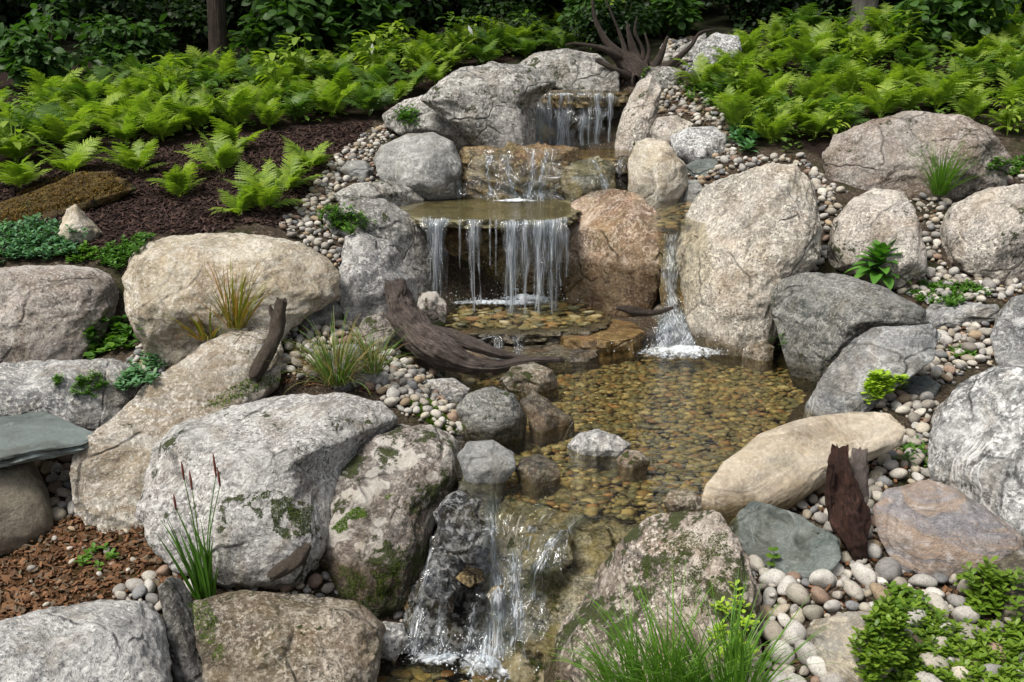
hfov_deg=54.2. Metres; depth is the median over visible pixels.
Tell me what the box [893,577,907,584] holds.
pebble
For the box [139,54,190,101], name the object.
leafy perennial
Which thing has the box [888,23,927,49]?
fern
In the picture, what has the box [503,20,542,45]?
fern
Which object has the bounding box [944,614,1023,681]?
groundcover plant
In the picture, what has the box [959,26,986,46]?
fern
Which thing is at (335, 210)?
groundcover plant
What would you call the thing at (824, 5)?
shrub
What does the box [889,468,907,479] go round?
pebble
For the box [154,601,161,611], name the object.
pebble
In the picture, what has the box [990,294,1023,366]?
boulder
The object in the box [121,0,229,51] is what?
shrub
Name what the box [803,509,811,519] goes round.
pebble
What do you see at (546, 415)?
rock
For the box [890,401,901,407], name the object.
pebble
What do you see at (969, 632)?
pebble
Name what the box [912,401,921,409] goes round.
pebble
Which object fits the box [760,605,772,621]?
pebble
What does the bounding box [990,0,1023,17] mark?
shrub
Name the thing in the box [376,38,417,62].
fern
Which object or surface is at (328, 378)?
grass tuft
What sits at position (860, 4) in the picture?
tree
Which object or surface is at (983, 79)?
fern
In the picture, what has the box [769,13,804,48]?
leafy perennial
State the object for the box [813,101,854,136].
leafy perennial
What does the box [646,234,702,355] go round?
waterfall
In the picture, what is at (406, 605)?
rock
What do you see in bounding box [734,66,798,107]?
fern
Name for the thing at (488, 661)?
foam
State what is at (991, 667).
pebble
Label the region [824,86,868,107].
fern
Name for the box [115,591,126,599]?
pebble
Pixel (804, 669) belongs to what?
pebble
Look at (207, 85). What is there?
leafy perennial
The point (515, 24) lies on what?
shrub
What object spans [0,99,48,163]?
leafy perennial
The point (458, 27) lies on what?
fern
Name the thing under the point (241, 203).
fern
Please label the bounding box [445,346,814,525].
pond water
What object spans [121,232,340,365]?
boulder
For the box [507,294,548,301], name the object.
foam
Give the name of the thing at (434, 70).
fern
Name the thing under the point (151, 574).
pebble
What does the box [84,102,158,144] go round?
fern
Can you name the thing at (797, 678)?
pebble
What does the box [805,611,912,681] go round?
rock
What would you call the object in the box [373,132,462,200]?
boulder
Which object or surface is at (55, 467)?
pebble
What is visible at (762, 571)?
pebble
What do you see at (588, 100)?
spill slab
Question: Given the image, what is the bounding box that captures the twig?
[615,305,673,316]
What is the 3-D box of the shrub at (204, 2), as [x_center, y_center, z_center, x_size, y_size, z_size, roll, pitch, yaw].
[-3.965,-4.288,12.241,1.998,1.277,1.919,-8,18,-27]
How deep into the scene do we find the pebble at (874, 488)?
4.12 m
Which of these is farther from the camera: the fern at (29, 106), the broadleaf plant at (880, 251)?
the fern at (29, 106)
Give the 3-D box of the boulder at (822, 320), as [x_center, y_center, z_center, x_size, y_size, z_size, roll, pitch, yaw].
[1.818,-0.031,5.649,0.445,0.649,0.947,-11,20,-34]
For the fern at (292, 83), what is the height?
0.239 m
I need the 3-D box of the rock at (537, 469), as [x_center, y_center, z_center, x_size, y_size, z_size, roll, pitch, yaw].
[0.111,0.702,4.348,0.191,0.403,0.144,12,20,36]
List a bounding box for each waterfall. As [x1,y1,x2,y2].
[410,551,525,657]
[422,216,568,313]
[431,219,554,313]
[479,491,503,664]
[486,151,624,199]
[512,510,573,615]
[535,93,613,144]
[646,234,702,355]
[663,233,677,304]
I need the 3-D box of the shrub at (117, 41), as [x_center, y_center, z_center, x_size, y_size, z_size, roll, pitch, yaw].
[-3.923,-2.992,10.172,0.995,0.676,0.876,-1,16,-5]
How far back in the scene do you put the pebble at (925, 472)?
4.27 m
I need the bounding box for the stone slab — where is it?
[0,411,92,467]
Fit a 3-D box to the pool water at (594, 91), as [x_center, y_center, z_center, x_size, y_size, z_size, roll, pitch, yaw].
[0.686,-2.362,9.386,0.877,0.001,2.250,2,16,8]
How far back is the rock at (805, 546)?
3.77 m
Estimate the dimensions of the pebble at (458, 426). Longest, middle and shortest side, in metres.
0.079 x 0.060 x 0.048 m
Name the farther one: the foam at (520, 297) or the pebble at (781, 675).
the foam at (520, 297)
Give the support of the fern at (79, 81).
on the ground at (458, 280)
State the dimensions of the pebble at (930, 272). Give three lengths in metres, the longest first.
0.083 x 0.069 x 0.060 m
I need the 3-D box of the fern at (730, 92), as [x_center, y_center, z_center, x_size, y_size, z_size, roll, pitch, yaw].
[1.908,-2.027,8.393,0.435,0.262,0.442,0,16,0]
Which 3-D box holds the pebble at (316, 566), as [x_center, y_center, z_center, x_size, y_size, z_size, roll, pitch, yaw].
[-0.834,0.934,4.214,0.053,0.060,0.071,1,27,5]
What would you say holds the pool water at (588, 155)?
on the spill slab at (618, 167)
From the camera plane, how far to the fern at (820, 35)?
9.84 m
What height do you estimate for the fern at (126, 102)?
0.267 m
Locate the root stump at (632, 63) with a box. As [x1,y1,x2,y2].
[565,0,716,86]
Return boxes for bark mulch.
[0,121,371,257]
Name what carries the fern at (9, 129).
on the ground at (458, 280)
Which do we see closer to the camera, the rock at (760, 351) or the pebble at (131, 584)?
the pebble at (131, 584)
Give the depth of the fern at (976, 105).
8.40 m
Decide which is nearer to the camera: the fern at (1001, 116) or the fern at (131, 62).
the fern at (1001, 116)
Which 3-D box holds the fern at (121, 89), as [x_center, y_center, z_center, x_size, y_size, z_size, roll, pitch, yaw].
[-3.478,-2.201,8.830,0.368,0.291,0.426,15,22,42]
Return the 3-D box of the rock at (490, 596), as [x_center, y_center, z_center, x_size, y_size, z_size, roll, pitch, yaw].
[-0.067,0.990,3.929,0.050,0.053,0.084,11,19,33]
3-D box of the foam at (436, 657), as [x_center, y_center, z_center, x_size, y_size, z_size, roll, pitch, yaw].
[-0.302,1.258,4.007,0.320,0.009,0.160,0,16,0]
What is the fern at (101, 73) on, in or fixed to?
on the ground at (458, 280)
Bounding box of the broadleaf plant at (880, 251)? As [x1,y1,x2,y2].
[845,239,911,289]
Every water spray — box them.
[398,647,483,662]
[428,626,538,681]
[450,291,577,303]
[607,332,743,353]
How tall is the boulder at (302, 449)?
0.625 m
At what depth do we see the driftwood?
5.47 m
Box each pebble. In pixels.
[35,459,48,466]
[41,460,54,473]
[46,474,59,482]
[48,481,63,493]
[50,497,59,506]
[51,463,61,473]
[52,507,66,521]
[55,454,71,462]
[56,487,71,497]
[57,501,67,508]
[60,470,69,481]
[62,463,70,469]
[63,482,71,489]
[66,494,71,501]
[67,500,74,514]
[112,583,126,594]
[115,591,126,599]
[125,578,144,592]
[132,585,146,598]
[141,570,157,579]
[144,578,155,594]
[145,593,158,604]
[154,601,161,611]
[156,564,171,576]
[185,579,194,596]
[280,584,292,592]
[282,353,290,362]
[284,342,293,349]
[289,351,301,357]
[291,358,302,367]
[295,334,303,342]
[305,330,313,339]
[307,573,322,588]
[310,325,321,331]
[311,561,319,570]
[321,571,329,580]
[321,582,334,593]
[333,320,343,327]
[375,376,382,385]
[384,397,398,406]
[386,387,399,397]
[390,360,402,368]
[393,371,404,377]
[393,610,403,618]
[399,377,407,385]
[406,380,417,390]
[419,398,429,405]
[446,412,457,421]
[454,421,463,432]
[749,555,764,572]
[759,568,769,575]
[759,568,785,589]
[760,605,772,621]
[760,620,782,642]
[763,586,777,606]
[766,671,786,681]
[768,640,794,664]
[772,604,789,617]
[772,664,780,670]
[777,575,796,595]
[777,612,790,627]
[781,664,795,674]
[783,620,806,645]
[786,571,801,580]
[786,583,810,605]
[786,673,806,681]
[790,606,805,623]
[794,640,817,667]
[796,501,808,509]
[799,665,808,675]
[801,578,809,586]
[802,605,823,620]
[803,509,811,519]
[806,656,826,677]
[807,494,817,504]
[809,569,835,587]
[811,586,830,604]
[813,512,827,524]
[814,483,824,494]
[819,496,825,505]
[819,672,845,681]
[823,521,833,532]
[824,599,841,612]
[831,563,844,576]
[832,591,843,598]
[839,538,847,550]
[840,551,852,563]
[843,569,852,578]
[843,579,863,600]
[845,600,859,610]
[851,562,876,585]
[855,558,866,564]
[859,602,872,611]
[867,499,873,507]
[868,530,872,539]
[868,539,881,545]
[868,543,881,558]
[869,469,882,478]
[869,485,882,492]
[870,582,891,600]
[871,515,875,526]
[872,491,881,501]
[874,466,886,474]
[875,400,885,407]
[875,557,901,583]
[876,476,891,486]
[876,577,887,583]
[877,454,891,466]
[883,459,898,470]
[884,393,896,401]
[885,450,897,459]
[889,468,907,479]
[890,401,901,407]
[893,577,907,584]
[895,390,907,396]
[895,405,910,414]
[896,393,911,403]
[899,435,909,446]
[904,447,922,454]
[905,428,915,437]
[906,608,926,631]
[907,438,922,446]
[907,453,924,466]
[908,412,920,423]
[908,574,937,587]
[909,635,923,650]
[910,394,917,401]
[911,472,924,481]
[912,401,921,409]
[914,408,925,416]
[915,422,929,433]
[915,671,942,681]
[919,391,933,401]
[919,652,949,672]
[920,468,929,477]
[921,399,935,409]
[925,267,934,277]
[925,364,931,371]
[926,587,944,597]
[927,592,948,617]
[927,636,948,651]
[929,370,941,379]
[931,366,942,373]
[933,573,947,583]
[935,350,947,358]
[937,330,948,336]
[937,622,955,635]
[939,336,952,344]
[940,374,951,381]
[943,365,955,374]
[946,594,965,606]
[946,656,954,661]
[948,574,958,583]
[949,665,972,681]
[952,360,967,367]
[952,606,979,623]
[956,579,975,595]
[957,622,981,643]
[960,354,975,361]
[961,342,976,352]
[963,654,979,665]
[968,330,982,339]
[975,354,985,361]
[977,328,991,336]
[981,620,1004,632]
[981,663,1002,679]
[982,279,995,288]
[986,346,993,354]
[986,642,1011,663]
[1004,617,1020,625]
[1017,648,1023,661]
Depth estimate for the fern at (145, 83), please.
8.70 m
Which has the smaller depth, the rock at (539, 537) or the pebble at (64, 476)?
the rock at (539, 537)
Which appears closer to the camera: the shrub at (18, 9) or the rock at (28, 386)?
the rock at (28, 386)
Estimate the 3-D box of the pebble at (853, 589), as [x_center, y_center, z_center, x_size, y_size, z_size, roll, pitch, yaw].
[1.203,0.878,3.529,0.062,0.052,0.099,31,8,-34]
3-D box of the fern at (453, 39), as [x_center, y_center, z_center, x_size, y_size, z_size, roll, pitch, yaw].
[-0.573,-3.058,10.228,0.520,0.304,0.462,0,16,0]
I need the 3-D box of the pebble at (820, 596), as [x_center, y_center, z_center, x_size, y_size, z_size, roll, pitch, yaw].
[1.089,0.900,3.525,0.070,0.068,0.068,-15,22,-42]
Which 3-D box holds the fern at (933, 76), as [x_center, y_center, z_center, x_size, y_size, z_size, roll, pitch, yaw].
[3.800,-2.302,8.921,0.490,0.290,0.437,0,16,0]
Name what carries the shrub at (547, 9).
on the ground at (458, 280)
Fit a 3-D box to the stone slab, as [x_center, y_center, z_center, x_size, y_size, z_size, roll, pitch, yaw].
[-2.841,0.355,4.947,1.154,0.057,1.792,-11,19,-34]
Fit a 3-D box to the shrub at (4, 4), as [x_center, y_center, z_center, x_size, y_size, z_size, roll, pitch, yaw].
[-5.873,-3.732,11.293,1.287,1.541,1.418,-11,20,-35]
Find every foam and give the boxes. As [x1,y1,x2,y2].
[410,652,461,662]
[456,300,546,304]
[460,649,508,677]
[494,198,534,201]
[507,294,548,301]
[646,345,722,357]
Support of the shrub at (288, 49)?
on the ground at (458, 280)
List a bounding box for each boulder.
[0,265,118,362]
[0,599,172,681]
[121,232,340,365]
[135,392,397,590]
[319,424,461,618]
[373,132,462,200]
[382,95,473,151]
[420,61,556,148]
[519,48,619,91]
[543,510,764,681]
[557,189,661,317]
[676,163,822,369]
[701,412,905,523]
[770,272,925,391]
[802,324,941,418]
[822,110,1010,200]
[827,188,927,288]
[927,364,1023,536]
[939,184,1023,284]
[982,548,1023,624]
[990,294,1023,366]
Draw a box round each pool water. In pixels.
[379,656,508,681]
[405,197,571,219]
[443,299,607,330]
[547,89,629,93]
[579,148,631,157]
[645,200,702,232]
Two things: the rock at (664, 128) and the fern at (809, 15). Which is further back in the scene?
the fern at (809, 15)
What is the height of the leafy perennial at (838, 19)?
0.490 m
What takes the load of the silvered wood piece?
attached to the rotten stump at (849, 513)
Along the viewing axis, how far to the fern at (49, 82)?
8.75 m
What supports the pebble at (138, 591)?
on the ground at (458, 280)
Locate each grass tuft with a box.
[164,293,238,340]
[181,255,282,328]
[267,305,411,393]
[322,316,416,377]
[535,563,780,681]
[546,587,739,681]
[595,569,849,681]
[905,133,997,194]
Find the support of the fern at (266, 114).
on the ground at (458, 280)
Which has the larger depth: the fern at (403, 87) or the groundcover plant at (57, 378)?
the fern at (403, 87)
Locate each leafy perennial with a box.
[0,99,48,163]
[15,88,53,114]
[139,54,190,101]
[140,61,189,103]
[163,91,197,130]
[179,70,228,123]
[250,49,293,91]
[274,33,329,78]
[350,30,395,69]
[375,24,407,65]
[379,19,413,51]
[391,40,417,73]
[431,12,475,52]
[459,15,488,45]
[506,9,544,48]
[586,0,625,41]
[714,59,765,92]
[756,91,806,137]
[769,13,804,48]
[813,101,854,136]
[821,5,867,53]
[835,35,870,67]
[865,9,914,58]
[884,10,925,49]
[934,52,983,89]
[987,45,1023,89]
[990,93,1023,135]
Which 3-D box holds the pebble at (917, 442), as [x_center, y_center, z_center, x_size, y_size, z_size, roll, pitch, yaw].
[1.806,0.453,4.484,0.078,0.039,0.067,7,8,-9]
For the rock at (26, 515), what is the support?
on the ground at (458, 280)
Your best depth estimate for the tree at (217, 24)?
10.34 m
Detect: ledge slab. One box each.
[446,304,611,345]
[459,343,598,380]
[557,319,644,368]
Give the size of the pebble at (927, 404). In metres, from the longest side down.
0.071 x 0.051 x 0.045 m
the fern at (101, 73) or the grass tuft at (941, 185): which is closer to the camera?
the grass tuft at (941, 185)
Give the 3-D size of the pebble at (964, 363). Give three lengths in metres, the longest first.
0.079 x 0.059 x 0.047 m
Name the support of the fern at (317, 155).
on the ground at (458, 280)
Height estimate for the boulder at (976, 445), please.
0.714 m
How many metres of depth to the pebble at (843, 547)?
3.78 m
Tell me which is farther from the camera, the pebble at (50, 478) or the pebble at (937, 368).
the pebble at (937, 368)
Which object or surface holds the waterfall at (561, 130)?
on the spill slab at (618, 167)
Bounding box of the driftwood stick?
[248,297,286,382]
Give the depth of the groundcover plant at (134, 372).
5.13 m
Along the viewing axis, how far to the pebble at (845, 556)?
3.71 m
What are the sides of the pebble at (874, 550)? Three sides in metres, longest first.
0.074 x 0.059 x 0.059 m
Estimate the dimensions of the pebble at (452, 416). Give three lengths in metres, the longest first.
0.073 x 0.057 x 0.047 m
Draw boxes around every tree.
[207,0,228,59]
[847,0,878,34]
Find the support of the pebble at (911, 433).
on the ground at (458, 280)
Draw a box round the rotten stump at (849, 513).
[824,443,870,564]
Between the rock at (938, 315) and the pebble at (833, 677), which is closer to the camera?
the pebble at (833, 677)
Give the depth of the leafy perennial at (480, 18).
10.55 m
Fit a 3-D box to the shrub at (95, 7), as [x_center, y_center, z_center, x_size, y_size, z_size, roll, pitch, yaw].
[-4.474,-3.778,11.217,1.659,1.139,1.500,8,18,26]
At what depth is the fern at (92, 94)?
8.55 m
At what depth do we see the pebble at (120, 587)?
4.00 m
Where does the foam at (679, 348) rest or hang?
on the pond water at (602, 386)
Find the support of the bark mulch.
on the ground at (458, 280)
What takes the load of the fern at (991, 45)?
on the ground at (458, 280)
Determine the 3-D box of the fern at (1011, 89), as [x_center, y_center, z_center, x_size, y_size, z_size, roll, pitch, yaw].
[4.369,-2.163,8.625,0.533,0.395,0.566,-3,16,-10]
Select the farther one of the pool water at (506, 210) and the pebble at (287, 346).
the pool water at (506, 210)
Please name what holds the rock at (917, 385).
on the ground at (458, 280)
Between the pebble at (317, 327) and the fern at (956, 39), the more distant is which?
the fern at (956, 39)
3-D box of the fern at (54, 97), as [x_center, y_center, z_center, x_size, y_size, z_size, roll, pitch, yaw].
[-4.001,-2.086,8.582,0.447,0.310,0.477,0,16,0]
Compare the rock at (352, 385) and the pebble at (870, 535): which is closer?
the pebble at (870, 535)
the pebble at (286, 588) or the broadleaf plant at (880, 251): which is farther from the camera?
the broadleaf plant at (880, 251)
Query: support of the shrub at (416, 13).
on the ground at (458, 280)
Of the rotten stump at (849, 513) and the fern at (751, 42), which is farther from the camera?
the fern at (751, 42)
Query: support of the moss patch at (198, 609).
on the rock at (263, 636)
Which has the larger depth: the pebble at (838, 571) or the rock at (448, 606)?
the rock at (448, 606)
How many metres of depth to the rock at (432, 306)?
6.25 m
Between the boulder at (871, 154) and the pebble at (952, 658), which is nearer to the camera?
the pebble at (952, 658)
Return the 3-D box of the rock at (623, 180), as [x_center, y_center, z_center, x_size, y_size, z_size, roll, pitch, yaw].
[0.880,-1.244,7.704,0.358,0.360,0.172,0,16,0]
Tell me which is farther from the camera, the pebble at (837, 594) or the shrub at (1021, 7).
the shrub at (1021, 7)
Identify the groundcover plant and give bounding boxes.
[0,213,87,262]
[51,373,63,385]
[52,240,100,262]
[69,369,109,396]
[74,542,119,570]
[82,314,141,358]
[92,231,155,268]
[112,350,166,390]
[316,202,376,235]
[393,102,419,125]
[678,81,721,105]
[707,579,759,661]
[725,107,762,152]
[769,331,786,351]
[846,590,972,681]
[861,369,909,403]
[880,581,933,611]
[893,435,927,465]
[906,279,992,305]
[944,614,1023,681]
[948,343,976,357]
[954,556,1023,616]
[985,154,1023,174]
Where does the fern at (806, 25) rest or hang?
on the ground at (458, 280)
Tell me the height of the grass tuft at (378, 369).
0.287 m
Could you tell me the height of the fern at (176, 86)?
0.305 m
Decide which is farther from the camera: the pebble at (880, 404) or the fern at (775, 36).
the fern at (775, 36)
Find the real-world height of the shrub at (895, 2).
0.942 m
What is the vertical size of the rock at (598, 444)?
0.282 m
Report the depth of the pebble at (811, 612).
3.46 m
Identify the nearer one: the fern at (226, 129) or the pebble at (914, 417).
the pebble at (914, 417)
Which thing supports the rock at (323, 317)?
on the ground at (458, 280)
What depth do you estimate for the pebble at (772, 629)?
3.46 m
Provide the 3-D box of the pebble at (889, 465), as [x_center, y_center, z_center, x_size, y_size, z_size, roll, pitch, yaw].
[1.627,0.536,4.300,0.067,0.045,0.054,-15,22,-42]
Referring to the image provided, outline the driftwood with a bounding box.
[384,278,562,374]
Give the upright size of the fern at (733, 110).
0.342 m
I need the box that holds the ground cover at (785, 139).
[0,14,1023,161]
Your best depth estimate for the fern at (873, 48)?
9.67 m
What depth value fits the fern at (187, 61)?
9.51 m
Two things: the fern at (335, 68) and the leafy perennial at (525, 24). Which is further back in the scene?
the leafy perennial at (525, 24)
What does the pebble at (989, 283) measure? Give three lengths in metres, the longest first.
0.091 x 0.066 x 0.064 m
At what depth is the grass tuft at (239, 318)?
5.04 m
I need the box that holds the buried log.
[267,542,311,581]
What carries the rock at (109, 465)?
on the ground at (458, 280)
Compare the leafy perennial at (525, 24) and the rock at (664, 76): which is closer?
the rock at (664, 76)
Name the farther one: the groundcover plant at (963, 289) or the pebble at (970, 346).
the groundcover plant at (963, 289)
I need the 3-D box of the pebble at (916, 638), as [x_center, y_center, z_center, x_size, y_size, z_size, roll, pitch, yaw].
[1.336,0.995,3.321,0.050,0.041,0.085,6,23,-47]
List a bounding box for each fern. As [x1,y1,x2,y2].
[0,87,10,105]
[0,97,45,114]
[0,103,72,144]
[0,108,27,123]
[0,114,23,136]
[0,126,47,162]
[0,155,51,186]
[15,67,84,96]
[18,82,70,108]
[25,113,101,147]
[28,100,83,119]
[37,136,104,173]
[47,83,106,106]
[56,67,124,97]
[58,99,105,129]
[65,82,127,113]
[82,65,131,86]
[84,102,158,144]
[85,105,139,125]
[89,138,167,172]
[98,77,134,101]
[101,52,162,79]
[113,93,179,133]
[115,90,157,109]
[116,66,183,102]
[128,94,191,141]
[130,50,192,85]
[139,62,183,77]
[144,80,200,115]
[147,160,203,197]
[152,81,228,131]
[160,78,214,101]
[170,51,218,73]
[176,130,243,173]
[179,45,219,61]
[185,67,240,91]
[189,50,256,86]
[193,84,260,127]
[203,115,264,148]
[208,186,256,215]
[211,76,265,97]
[215,50,251,69]
[226,159,306,209]
[234,59,275,87]
[237,78,285,105]
[247,54,278,69]
[247,96,285,129]
[260,65,312,95]
[260,152,327,189]
[264,47,321,67]
[268,46,332,79]
[276,89,314,121]
[279,80,314,97]
[281,136,331,168]
[287,76,334,109]
[289,80,314,94]
[303,77,358,116]
[304,57,363,81]
[313,64,361,97]
[314,49,356,67]
[334,83,398,115]
[337,36,382,60]
[349,63,398,90]
[351,45,401,69]
[352,60,384,78]
[373,73,418,104]
[375,32,399,54]
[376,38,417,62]
[381,61,438,92]
[402,36,453,74]
[404,54,454,83]
[411,25,439,44]
[411,39,446,58]
[432,41,473,67]
[433,31,445,42]
[438,29,477,53]
[453,24,482,39]
[460,39,502,64]
[462,17,506,40]
[468,24,517,54]
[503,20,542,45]
[505,34,554,57]
[513,23,545,42]
[534,26,580,48]
[547,5,565,27]
[560,23,583,40]
[673,50,737,91]
[696,72,760,94]
[707,92,764,128]
[709,46,768,80]
[713,86,756,102]
[724,32,753,68]
[728,23,785,56]
[733,26,764,38]
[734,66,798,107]
[736,104,797,143]
[743,70,797,88]
[752,97,809,123]
[756,12,799,36]
[758,46,796,74]
[760,28,800,49]
[773,89,824,122]
[778,2,835,28]
[782,34,836,68]
[789,73,836,105]
[789,105,852,139]
[790,19,835,49]
[794,68,840,91]
[795,19,841,36]
[798,50,856,76]
[804,93,847,113]
[812,99,870,132]
[816,47,863,68]
[819,26,874,50]
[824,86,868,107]
[829,59,882,96]
[840,19,867,34]
[846,57,881,86]
[848,24,909,62]
[852,76,915,117]
[858,1,912,33]
[861,65,915,92]
[878,27,902,55]
[881,83,929,110]
[883,60,935,85]
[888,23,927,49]
[893,63,976,111]
[894,40,938,58]
[895,47,937,68]
[913,66,968,86]
[926,29,976,51]
[936,57,996,90]
[943,34,1002,61]
[946,87,995,119]
[951,47,1001,76]
[954,84,1000,102]
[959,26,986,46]
[980,104,1023,128]
[981,29,1021,56]
[981,62,1023,86]
[983,4,1021,33]
[988,68,1023,108]
[992,39,1023,71]
[1005,22,1023,50]
[1008,13,1023,27]
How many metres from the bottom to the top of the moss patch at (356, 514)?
0.130 m
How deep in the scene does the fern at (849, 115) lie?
8.06 m
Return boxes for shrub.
[0,0,35,35]
[0,0,105,90]
[0,0,112,39]
[5,0,29,31]
[20,0,188,44]
[71,16,119,61]
[74,12,178,73]
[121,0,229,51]
[148,0,245,30]
[191,0,260,30]
[226,0,344,58]
[255,31,305,53]
[294,0,414,50]
[296,0,336,50]
[350,0,452,39]
[391,0,484,32]
[461,0,548,28]
[477,5,554,49]
[511,0,577,24]
[557,0,631,42]
[557,0,664,52]
[592,0,704,38]
[618,0,671,9]
[700,0,779,35]
[768,0,851,24]
[878,0,914,18]
[886,0,1021,45]
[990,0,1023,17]
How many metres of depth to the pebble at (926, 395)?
4.83 m
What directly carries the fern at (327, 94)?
on the ground at (458, 280)
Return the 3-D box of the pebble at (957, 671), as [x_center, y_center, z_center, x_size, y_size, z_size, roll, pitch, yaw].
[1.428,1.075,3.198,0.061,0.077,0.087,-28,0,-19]
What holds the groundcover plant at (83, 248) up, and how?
on the ground at (458, 280)
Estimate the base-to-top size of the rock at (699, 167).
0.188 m
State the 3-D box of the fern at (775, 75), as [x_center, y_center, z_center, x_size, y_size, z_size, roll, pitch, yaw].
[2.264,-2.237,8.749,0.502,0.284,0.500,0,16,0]
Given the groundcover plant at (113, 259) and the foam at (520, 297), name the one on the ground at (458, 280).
the groundcover plant at (113, 259)
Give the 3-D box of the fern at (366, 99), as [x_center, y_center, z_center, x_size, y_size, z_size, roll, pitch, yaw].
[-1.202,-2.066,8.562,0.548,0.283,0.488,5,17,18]
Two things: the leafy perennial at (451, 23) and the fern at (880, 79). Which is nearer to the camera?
the fern at (880, 79)
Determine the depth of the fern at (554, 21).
11.44 m
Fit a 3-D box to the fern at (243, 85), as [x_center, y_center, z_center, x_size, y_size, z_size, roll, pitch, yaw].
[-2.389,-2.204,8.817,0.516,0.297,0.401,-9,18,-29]
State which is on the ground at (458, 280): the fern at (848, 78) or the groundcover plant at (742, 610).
the fern at (848, 78)
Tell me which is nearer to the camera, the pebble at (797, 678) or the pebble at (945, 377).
the pebble at (797, 678)
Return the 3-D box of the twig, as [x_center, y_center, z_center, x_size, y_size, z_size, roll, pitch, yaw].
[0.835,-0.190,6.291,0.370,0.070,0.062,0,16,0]
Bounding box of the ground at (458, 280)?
[0,0,1023,681]
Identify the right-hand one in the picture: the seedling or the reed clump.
the seedling
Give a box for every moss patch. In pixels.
[0,171,127,225]
[187,599,223,660]
[201,375,282,407]
[247,490,312,539]
[319,559,400,602]
[331,494,393,533]
[409,397,465,435]
[523,557,561,596]
[642,528,731,617]
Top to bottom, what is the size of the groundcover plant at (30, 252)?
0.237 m
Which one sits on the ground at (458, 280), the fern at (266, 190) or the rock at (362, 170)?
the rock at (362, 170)
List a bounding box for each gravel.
[27,9,1023,681]
[377,202,805,681]
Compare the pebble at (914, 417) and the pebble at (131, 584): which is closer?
the pebble at (131, 584)
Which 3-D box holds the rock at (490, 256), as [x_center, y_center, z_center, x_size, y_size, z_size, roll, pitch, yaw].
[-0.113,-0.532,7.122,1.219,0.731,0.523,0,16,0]
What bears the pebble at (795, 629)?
on the ground at (458, 280)
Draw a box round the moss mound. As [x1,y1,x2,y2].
[0,171,137,220]
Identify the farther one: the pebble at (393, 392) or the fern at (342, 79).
the fern at (342, 79)
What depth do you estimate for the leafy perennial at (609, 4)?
10.27 m
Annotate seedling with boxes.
[766,547,780,567]
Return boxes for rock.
[0,357,141,431]
[0,461,53,555]
[57,204,102,243]
[69,326,283,533]
[158,576,201,681]
[192,590,385,681]
[298,300,343,330]
[319,344,378,391]
[323,198,438,292]
[333,180,424,206]
[339,160,374,182]
[339,231,417,340]
[355,312,394,351]
[380,621,408,665]
[398,481,496,681]
[403,600,408,610]
[417,291,446,326]
[422,378,469,408]
[422,553,467,602]
[433,489,481,554]
[436,227,560,293]
[439,594,455,611]
[455,566,484,586]
[456,387,526,453]
[457,440,515,511]
[459,141,578,199]
[482,484,638,681]
[487,585,502,602]
[499,362,558,402]
[515,454,560,499]
[518,522,573,575]
[520,391,573,456]
[536,89,624,121]
[557,155,615,201]
[567,429,630,471]
[611,155,628,190]
[615,75,661,151]
[616,450,649,489]
[627,138,687,210]
[637,66,681,87]
[650,115,693,146]
[651,303,667,323]
[657,223,685,322]
[663,488,701,512]
[670,126,727,163]
[671,33,705,57]
[677,180,702,206]
[685,32,741,74]
[686,158,717,177]
[728,501,840,579]
[742,341,774,374]
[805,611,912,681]
[873,480,1023,578]
[899,375,940,396]
[926,302,998,327]
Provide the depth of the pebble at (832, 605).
3.48 m
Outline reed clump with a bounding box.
[154,453,230,599]
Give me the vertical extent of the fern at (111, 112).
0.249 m
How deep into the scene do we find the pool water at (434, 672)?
3.91 m
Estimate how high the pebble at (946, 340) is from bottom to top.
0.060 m
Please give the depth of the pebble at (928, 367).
5.12 m
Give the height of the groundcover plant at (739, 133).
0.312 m
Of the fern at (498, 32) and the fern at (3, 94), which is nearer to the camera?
the fern at (3, 94)
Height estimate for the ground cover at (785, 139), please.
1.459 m
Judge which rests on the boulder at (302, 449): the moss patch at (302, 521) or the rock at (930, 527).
the moss patch at (302, 521)
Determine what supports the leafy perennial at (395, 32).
on the ground at (458, 280)
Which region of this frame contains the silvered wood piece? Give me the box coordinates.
[850,447,868,503]
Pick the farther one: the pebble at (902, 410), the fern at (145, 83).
the fern at (145, 83)
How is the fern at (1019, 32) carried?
on the ground at (458, 280)
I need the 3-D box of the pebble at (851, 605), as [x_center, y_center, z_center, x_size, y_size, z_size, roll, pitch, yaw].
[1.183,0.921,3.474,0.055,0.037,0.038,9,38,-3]
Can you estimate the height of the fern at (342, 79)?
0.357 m
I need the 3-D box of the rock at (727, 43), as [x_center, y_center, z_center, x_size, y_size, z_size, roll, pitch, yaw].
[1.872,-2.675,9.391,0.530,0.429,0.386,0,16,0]
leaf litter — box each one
[0,514,186,620]
[119,353,415,411]
[282,88,1015,677]
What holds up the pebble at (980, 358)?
on the ground at (458, 280)
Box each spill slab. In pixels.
[399,197,581,229]
[461,150,631,172]
[537,91,629,107]

